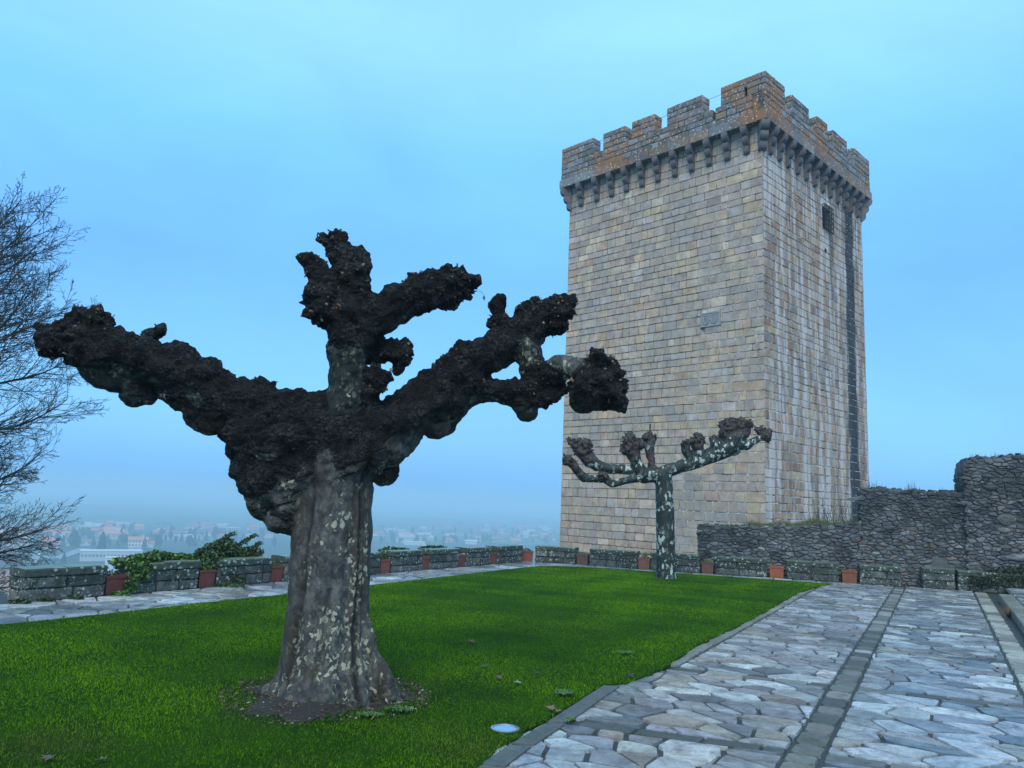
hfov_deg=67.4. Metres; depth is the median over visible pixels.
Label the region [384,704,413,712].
weed
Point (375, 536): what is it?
house
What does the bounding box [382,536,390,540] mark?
house
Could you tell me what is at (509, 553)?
parapet block
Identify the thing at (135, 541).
house
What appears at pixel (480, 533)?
house
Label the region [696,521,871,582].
stone wall
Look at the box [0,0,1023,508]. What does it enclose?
sky
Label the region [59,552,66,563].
valley tree
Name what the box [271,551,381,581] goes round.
parapet block
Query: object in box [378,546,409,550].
creeper
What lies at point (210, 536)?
house
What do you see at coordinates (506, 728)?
ground light
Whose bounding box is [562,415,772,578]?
pollarded plane tree
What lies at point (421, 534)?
house
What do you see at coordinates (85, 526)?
house
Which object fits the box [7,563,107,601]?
parapet block
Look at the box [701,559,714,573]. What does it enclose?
planter
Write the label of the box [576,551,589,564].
planter
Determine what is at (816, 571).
parapet block
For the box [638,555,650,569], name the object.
planter
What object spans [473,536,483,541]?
house
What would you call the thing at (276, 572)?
planter
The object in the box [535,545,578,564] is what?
parapet block
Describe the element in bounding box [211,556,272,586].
parapet block
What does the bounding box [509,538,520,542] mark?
house
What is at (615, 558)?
parapet block
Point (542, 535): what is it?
house
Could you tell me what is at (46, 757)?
fallen leaf
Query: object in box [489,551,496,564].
planter
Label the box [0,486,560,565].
terrain
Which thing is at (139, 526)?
house
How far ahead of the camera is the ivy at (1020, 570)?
17.87 m
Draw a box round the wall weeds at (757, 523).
[703,515,859,526]
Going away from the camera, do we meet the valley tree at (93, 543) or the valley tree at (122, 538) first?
the valley tree at (93, 543)
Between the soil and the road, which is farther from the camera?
the road
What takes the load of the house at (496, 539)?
on the terrain at (149, 510)
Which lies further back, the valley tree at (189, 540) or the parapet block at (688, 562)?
the valley tree at (189, 540)
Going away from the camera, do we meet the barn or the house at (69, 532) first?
the house at (69, 532)
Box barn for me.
[404,541,424,545]
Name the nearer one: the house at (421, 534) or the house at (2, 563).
the house at (2, 563)
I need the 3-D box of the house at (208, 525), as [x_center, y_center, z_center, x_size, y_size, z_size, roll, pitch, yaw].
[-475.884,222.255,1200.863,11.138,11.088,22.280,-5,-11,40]
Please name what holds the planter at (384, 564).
on the terrace ground at (1014, 629)
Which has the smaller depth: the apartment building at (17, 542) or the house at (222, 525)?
the apartment building at (17, 542)
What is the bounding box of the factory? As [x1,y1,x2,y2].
[79,549,142,560]
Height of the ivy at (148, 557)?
0.626 m
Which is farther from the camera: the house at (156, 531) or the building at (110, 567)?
the house at (156, 531)
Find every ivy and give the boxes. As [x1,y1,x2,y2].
[108,549,199,592]
[966,564,1023,589]
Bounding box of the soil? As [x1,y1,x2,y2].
[243,685,416,721]
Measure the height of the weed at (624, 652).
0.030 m
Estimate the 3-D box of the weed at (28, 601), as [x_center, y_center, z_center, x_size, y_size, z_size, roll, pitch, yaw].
[-6.479,3.016,10.707,0.245,0.128,0.934,-3,-10,32]
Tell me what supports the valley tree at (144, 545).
on the terrain at (149, 510)
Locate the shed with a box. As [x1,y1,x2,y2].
[465,539,477,544]
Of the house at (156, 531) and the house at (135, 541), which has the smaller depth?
the house at (135, 541)
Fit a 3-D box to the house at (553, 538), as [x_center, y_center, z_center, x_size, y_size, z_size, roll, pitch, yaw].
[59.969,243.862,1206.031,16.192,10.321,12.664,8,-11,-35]
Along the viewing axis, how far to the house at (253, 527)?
1192.10 m
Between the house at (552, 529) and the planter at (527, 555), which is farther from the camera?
the house at (552, 529)
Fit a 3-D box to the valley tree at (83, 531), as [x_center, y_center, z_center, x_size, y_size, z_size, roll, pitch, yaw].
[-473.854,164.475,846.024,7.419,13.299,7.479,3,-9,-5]
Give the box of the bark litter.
[216,674,431,725]
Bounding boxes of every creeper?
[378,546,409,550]
[417,544,446,548]
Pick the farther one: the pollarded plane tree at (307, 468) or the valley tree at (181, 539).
the valley tree at (181, 539)
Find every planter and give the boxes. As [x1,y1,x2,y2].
[103,569,127,595]
[196,558,216,588]
[269,561,284,582]
[378,551,390,572]
[422,556,429,569]
[458,554,465,566]
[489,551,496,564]
[521,548,533,561]
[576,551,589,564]
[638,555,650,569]
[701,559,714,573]
[769,565,783,578]
[840,569,856,583]
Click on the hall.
(34, 556)
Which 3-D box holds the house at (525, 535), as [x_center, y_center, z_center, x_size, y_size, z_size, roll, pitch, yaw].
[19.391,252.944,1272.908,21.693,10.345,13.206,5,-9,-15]
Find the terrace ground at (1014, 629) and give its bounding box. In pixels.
[0,566,1023,767]
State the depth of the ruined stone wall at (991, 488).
18.42 m
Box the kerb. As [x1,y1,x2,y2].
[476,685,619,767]
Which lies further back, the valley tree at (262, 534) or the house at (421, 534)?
the house at (421, 534)
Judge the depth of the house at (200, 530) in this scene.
1078.55 m
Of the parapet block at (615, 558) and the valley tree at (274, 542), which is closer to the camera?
the parapet block at (615, 558)
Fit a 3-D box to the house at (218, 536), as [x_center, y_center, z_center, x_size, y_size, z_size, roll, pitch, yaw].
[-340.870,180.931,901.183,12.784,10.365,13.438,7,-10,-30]
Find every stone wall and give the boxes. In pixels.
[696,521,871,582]
[846,486,967,586]
[953,453,1023,572]
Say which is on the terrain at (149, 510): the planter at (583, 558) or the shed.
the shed
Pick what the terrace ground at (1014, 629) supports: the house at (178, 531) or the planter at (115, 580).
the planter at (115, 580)
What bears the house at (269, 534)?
on the terrain at (149, 510)
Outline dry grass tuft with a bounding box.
[996,602,1016,617]
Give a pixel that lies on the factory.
(93, 554)
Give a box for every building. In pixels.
[0,529,36,552]
[105,556,125,572]
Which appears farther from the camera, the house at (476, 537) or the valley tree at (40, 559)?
the house at (476, 537)
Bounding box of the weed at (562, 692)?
[554,689,576,696]
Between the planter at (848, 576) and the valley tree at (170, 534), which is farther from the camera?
the valley tree at (170, 534)
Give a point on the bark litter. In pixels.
(323, 708)
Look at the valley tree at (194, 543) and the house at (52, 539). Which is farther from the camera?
the valley tree at (194, 543)
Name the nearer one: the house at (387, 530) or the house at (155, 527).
the house at (155, 527)
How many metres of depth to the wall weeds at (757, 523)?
19.97 m
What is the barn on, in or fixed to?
on the terrain at (149, 510)
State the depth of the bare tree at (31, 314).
15.82 m
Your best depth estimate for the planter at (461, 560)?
18.96 m
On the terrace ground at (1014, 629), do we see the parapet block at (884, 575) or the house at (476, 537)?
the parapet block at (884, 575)
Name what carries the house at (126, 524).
on the terrain at (149, 510)
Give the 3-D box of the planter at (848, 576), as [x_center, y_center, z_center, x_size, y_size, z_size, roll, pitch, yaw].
[8.350,4.774,19.021,0.359,0.300,0.359,-1,-9,19]
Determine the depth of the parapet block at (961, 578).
17.98 m
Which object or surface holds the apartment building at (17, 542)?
on the terrain at (149, 510)
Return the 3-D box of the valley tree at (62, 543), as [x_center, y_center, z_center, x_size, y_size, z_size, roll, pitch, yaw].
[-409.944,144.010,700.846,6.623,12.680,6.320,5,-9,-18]
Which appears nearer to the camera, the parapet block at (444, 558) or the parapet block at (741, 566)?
the parapet block at (444, 558)
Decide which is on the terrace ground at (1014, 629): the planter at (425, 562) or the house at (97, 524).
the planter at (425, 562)
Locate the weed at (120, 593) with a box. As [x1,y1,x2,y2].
[109,590,130,595]
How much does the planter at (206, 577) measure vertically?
0.479 m
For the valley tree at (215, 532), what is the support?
on the terrain at (149, 510)
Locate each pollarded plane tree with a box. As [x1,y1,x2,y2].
[33,228,629,710]
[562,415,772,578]
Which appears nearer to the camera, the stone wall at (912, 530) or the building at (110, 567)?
the stone wall at (912, 530)
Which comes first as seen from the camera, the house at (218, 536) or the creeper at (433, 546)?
the creeper at (433, 546)
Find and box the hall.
[7,553,40,562]
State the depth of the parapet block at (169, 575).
12.36 m
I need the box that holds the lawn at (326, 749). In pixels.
[0,566,830,767]
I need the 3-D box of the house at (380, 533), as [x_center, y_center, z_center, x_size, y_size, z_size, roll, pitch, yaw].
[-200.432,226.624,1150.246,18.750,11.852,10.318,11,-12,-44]
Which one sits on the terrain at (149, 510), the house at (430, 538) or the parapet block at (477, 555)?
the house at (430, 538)
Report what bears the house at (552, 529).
on the terrain at (149, 510)
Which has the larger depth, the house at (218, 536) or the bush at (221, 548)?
the house at (218, 536)
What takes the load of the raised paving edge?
on the terrace ground at (1014, 629)
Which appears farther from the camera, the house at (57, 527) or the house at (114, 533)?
the house at (57, 527)
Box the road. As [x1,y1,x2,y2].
[47,548,90,558]
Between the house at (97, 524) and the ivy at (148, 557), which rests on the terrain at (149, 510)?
the house at (97, 524)
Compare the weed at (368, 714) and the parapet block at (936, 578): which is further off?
the parapet block at (936, 578)
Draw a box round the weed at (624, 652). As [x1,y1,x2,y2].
[616,650,634,654]
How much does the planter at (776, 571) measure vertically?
0.300 m
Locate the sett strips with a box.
[578,583,1023,767]
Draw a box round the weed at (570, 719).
[563,717,576,722]
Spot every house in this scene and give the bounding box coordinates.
[0,554,28,593]
[36,535,58,548]
[54,525,71,529]
[56,531,81,536]
[76,525,93,529]
[81,539,98,545]
[84,528,101,535]
[93,523,104,526]
[98,529,120,538]
[116,522,130,526]
[128,535,148,546]
[134,524,144,529]
[148,541,154,546]
[152,526,164,531]
[154,522,170,528]
[154,529,168,534]
[166,530,186,533]
[176,534,193,541]
[185,523,200,528]
[186,528,202,531]
[197,533,213,539]
[201,522,215,527]
[215,534,223,539]
[217,523,229,527]
[227,527,238,530]
[245,534,257,540]
[246,525,259,529]
[259,532,277,537]
[372,533,379,538]
[373,531,384,535]
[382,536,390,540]
[386,528,397,532]
[396,533,414,542]
[417,532,431,537]
[427,535,434,540]
[445,538,455,542]
[454,525,464,529]
[458,532,470,535]
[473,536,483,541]
[477,532,488,536]
[490,536,504,542]
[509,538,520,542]
[517,533,528,537]
[527,527,535,531]
[529,534,538,538]
[540,533,549,537]
[544,536,555,540]
[549,528,559,532]
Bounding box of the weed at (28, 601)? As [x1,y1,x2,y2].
[9,594,83,603]
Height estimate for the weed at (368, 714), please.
0.030 m
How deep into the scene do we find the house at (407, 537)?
1011.10 m
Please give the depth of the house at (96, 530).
896.34 m
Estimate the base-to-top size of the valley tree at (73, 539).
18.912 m
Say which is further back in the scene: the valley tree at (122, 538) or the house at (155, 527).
the house at (155, 527)
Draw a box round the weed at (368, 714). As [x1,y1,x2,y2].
[356,710,381,718]
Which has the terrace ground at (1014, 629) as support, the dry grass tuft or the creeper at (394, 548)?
the dry grass tuft
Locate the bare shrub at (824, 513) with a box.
[808,496,855,521]
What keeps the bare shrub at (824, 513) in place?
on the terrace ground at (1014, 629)
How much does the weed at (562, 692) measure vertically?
0.030 m
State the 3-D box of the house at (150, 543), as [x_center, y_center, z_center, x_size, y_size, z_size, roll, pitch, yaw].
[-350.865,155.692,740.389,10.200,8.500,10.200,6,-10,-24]
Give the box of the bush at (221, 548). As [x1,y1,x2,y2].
[192,531,263,587]
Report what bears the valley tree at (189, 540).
on the terrain at (149, 510)
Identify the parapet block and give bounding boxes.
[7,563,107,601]
[115,559,200,593]
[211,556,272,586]
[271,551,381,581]
[379,549,423,572]
[419,547,459,569]
[454,546,490,566]
[487,544,522,563]
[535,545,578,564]
[589,548,639,568]
[650,552,700,572]
[715,556,766,577]
[786,559,838,581]
[858,564,901,586]
[919,567,954,589]
[955,570,1023,594]
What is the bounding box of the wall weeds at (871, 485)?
[869,481,956,491]
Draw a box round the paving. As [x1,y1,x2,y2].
[0,561,1023,767]
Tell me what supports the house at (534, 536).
on the terrain at (149, 510)
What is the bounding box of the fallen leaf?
[41,754,55,759]
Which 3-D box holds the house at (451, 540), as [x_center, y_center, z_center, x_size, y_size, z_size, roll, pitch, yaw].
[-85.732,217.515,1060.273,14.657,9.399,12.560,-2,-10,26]
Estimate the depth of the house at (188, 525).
1126.42 m
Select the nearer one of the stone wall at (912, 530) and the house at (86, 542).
the stone wall at (912, 530)
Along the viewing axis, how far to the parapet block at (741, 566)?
19.71 m
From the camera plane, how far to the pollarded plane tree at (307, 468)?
6.34 m
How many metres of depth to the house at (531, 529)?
1565.97 m
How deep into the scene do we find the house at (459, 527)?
1506.93 m
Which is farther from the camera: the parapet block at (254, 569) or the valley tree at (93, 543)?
the valley tree at (93, 543)
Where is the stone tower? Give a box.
[559,71,871,557]
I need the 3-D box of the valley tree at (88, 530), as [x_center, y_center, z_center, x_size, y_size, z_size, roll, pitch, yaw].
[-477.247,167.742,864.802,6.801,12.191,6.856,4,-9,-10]
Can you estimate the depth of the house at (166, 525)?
1106.52 m
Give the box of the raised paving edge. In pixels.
[998,589,1023,634]
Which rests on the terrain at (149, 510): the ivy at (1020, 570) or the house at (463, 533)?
the house at (463, 533)
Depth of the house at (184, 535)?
839.36 m
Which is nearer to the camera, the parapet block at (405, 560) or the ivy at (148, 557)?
the ivy at (148, 557)
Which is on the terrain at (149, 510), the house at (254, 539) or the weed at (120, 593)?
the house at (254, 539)
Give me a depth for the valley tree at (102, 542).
634.06 m
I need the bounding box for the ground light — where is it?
[491,724,519,732]
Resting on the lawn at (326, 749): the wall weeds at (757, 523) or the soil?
the soil
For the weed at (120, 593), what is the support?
on the paving
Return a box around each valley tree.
[37,557,42,565]
[59,535,65,546]
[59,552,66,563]
[67,530,80,548]
[80,527,85,537]
[85,528,90,535]
[90,536,95,545]
[96,531,106,548]
[118,535,124,543]
[141,537,147,548]
[155,534,162,547]
[168,531,173,539]
[178,532,184,541]
[186,535,192,546]
[191,535,196,546]
[211,526,219,538]
[260,530,264,538]
[271,537,276,546]
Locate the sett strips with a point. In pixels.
(810, 746)
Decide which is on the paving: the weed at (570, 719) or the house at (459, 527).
the weed at (570, 719)
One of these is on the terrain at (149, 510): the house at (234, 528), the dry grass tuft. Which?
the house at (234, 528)
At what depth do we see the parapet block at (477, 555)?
19.46 m
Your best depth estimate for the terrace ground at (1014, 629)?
7.72 m
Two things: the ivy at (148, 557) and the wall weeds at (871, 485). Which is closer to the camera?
the ivy at (148, 557)
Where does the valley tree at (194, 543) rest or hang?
on the terrain at (149, 510)
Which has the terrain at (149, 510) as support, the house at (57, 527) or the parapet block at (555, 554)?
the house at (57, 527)
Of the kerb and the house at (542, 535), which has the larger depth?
the house at (542, 535)
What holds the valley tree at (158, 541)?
on the terrain at (149, 510)
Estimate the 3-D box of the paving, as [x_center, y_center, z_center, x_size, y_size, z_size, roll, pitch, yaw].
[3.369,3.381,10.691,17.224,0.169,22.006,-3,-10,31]
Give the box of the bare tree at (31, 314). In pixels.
[0,171,111,593]
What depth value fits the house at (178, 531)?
905.40 m
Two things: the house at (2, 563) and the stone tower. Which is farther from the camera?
the house at (2, 563)
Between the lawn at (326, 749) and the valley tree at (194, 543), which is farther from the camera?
the valley tree at (194, 543)

